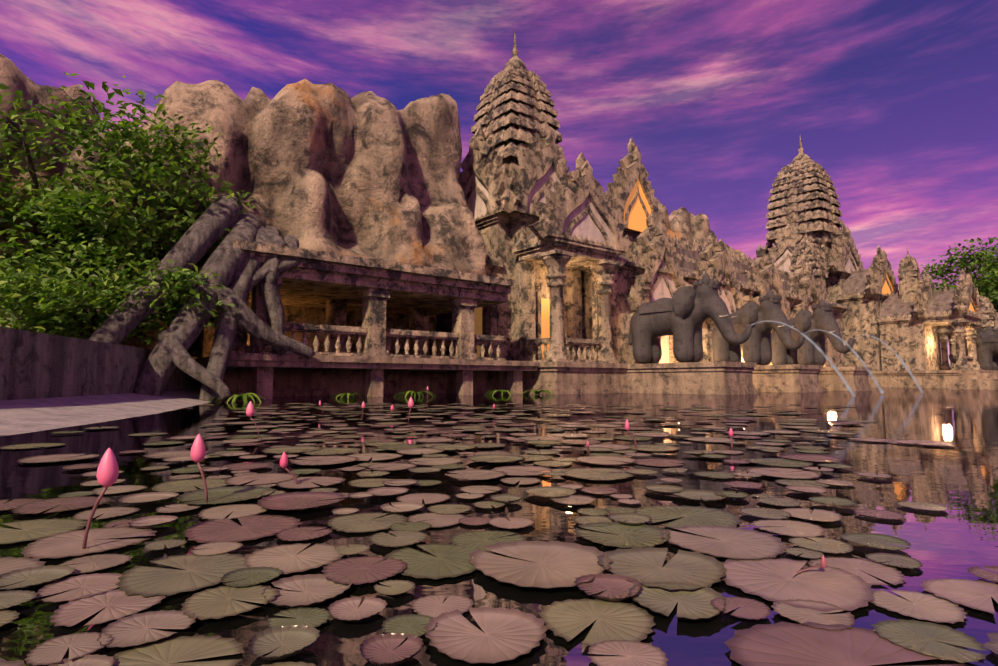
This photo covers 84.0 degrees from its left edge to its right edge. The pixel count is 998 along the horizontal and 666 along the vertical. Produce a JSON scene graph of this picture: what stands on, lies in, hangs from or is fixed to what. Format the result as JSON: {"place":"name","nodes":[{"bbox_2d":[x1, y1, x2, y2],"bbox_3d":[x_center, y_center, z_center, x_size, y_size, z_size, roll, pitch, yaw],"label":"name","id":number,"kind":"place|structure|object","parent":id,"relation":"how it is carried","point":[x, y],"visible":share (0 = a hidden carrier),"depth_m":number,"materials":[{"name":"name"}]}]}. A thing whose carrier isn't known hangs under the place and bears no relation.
{"place":"outdoors","nodes":[
{"label":"outdoors","id":0,"kind":"place"},
{"bbox_2d":[0,232,235,345],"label":"bush","id":1,"kind":"object","parent":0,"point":[29,288],"depth_m":12.03,"materials":[{"name":"green plant"}]},
{"bbox_2d":[0,72,254,292],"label":"tall tree","id":2,"kind":"object","parent":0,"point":[73,198],"depth_m":13.37,"materials":[{"name":"green plant"}]},
{"bbox_2d":[0,54,747,357],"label":"cliff rock","id":3,"kind":"object","parent":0,"point":[329,167],"visible":0.33,"depth_m":18.25,"materials":[{"name":"beige stone"}]},
{"bbox_2d":[88,194,315,401],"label":"tree roots","id":4,"kind":"object","parent":3,"relation":"attached to","point":[240,273],"visible":0.77,"depth_m":13.29,"materials":[{"name":"wood"}]},
{"bbox_2d":[194,238,538,398],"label":"cliff pavilion","id":5,"kind":"structure","parent":3,"relation":"on","point":[343,312],"depth_m":17.47,"materials":[{"name":"stone"}]},
{"bbox_2d":[0,388,997,665],"bbox_3d":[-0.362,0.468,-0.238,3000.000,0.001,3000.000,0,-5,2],"label":"pond water","id":6,"kind":"structure","parent":0,"point":[958,538],"depth_m":2.53,"materials":[{"name":"liquid"}]},
{"bbox_2d":[0,327,219,435],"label":"wall","id":7,"kind":"structure","parent":6,"relation":"in","point":[49,381],"depth_m":8.61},
{"bbox_2d":[210,389,558,402],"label":"aquatic plants","id":8,"kind":"object","parent":6,"relation":"on","point":[243,397],"visible":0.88,"depth_m":15.59,"materials":[{"name":"green plant"}]},
{"bbox_2d":[82,391,822,576],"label":"lotus stems","id":9,"kind":"object","parent":6,"relation":"on","point":[90,518],"visible":0.9,"depth_m":1.59,"materials":[{"name":"plant"}]},
{"bbox_2d":[96,386,826,567],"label":"lotus buds","id":10,"kind":"object","parent":9,"relation":"attached to","point":[107,474],"visible":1,"depth_m":2.18,"materials":[{"name":"pink plant"}]},
{"bbox_2d":[0,403,997,665],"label":"lily pads","id":11,"kind":"object","parent":6,"relation":"on","point":[684,581],"visible":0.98,"depth_m":1.45,"materials":[{"name":"plant"}]},
{"bbox_2d":[751,320,921,395],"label":"water jets","id":12,"kind":"object","parent":6,"relation":"on","point":[843,378],"visible":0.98,"depth_m":19.53},
{"bbox_2d":[836,245,997,389],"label":"temple building","id":13,"kind":"structure","parent":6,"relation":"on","point":[869,297],"depth_m":38.29,"materials":[{"name":"beige stone"}]},
{"bbox_2d":[789,235,997,369],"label":"shrines","id":14,"kind":"object","parent":13,"relation":"attached to","point":[810,254],"visible":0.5,"depth_m":39.52,"materials":[{"name":"stone"}]},
{"bbox_2d":[0,0,997,365],"label":"sky","id":15,"kind":"structure","parent":0,"point":[896,100],"materials":[{"name":"purple"}]},
{"bbox_2d":[429,32,629,393],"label":"tower","id":16,"kind":"structure","parent":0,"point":[549,227],"depth_m":22.46,"materials":[{"name":"stone"}]},
{"bbox_2d":[763,136,863,304],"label":"tower","id":17,"kind":"structure","parent":0,"point":[803,197],"depth_m":43.68,"materials":[{"name":"stone"}]},
{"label":"bank ground","id":18,"kind":"structure","parent":0,"visible":0},
{"bbox_2d":[581,136,871,394],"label":"temple building","id":19,"kind":"structure","parent":18,"relation":"on","point":[657,261],"depth_m":25.79,"materials":[{"name":"stone"}]},
{"bbox_2d":[628,271,751,363],"bbox_3d":[7.115,-0.555,21.269,1.597,3.453,4.996,5,-7,-44],"label":"elephant statue","id":20,"kind":"object","parent":19,"relation":"on","point":[682,315],"visible":0.98,"depth_m":20.67,"materials":[{"name":"stone"}]},
{"bbox_2d":[711,288,804,364],"bbox_3d":[11.337,-0.213,24.628,1.546,3.344,4.838,2,-5,-24],"label":"elephant statue","id":21,"kind":"object","parent":19,"relation":"on","point":[757,347],"visible":0.77,"depth_m":24.01,"materials":[{"name":"stone"}]},
{"bbox_2d":[771,298,853,365],"bbox_3d":[15.664,0.026,28.047,1.597,3.453,4.996,1,-5,-16],"label":"elephant statue","id":22,"kind":"object","parent":19,"relation":"on","point":[805,322],"visible":0.75,"depth_m":27.45,"materials":[{"name":"stone"}]},
{"bbox_2d":[919,237,997,312],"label":"tree","id":23,"kind":"object","parent":18,"relation":"on","point":[985,261],"depth_m":54.48,"materials":[{"name":"green plant"}]},
{"bbox_2d":[977,269,997,310],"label":"tree foliage","id":24,"kind":"object","parent":18,"relation":"on","point":[990,293],"visible":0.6,"depth_m":50.95,"materials":[{"name":"green plant"}]},
{"bbox_3d":[35.299,3.298,38.628,8.060,1.000,8.059,0,-5,2],"label":"pedestal","id":25,"kind":"object","parent":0,"visible":0},
{"bbox_2d":[949,327,997,370],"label":"elephant statue","id":26,"kind":"object","parent":25,"relation":"on","point":[987,348],"visible":0.52,"depth_m":38.13,"materials":[{"name":"stone"}]},
{"bbox_2d":[977,325,997,360],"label":"elephant statue","id":27,"kind":"object","parent":25,"relation":"on","point":[989,328],"visible":0.06,"depth_m":40.66,"materials":[{"name":"stone"}]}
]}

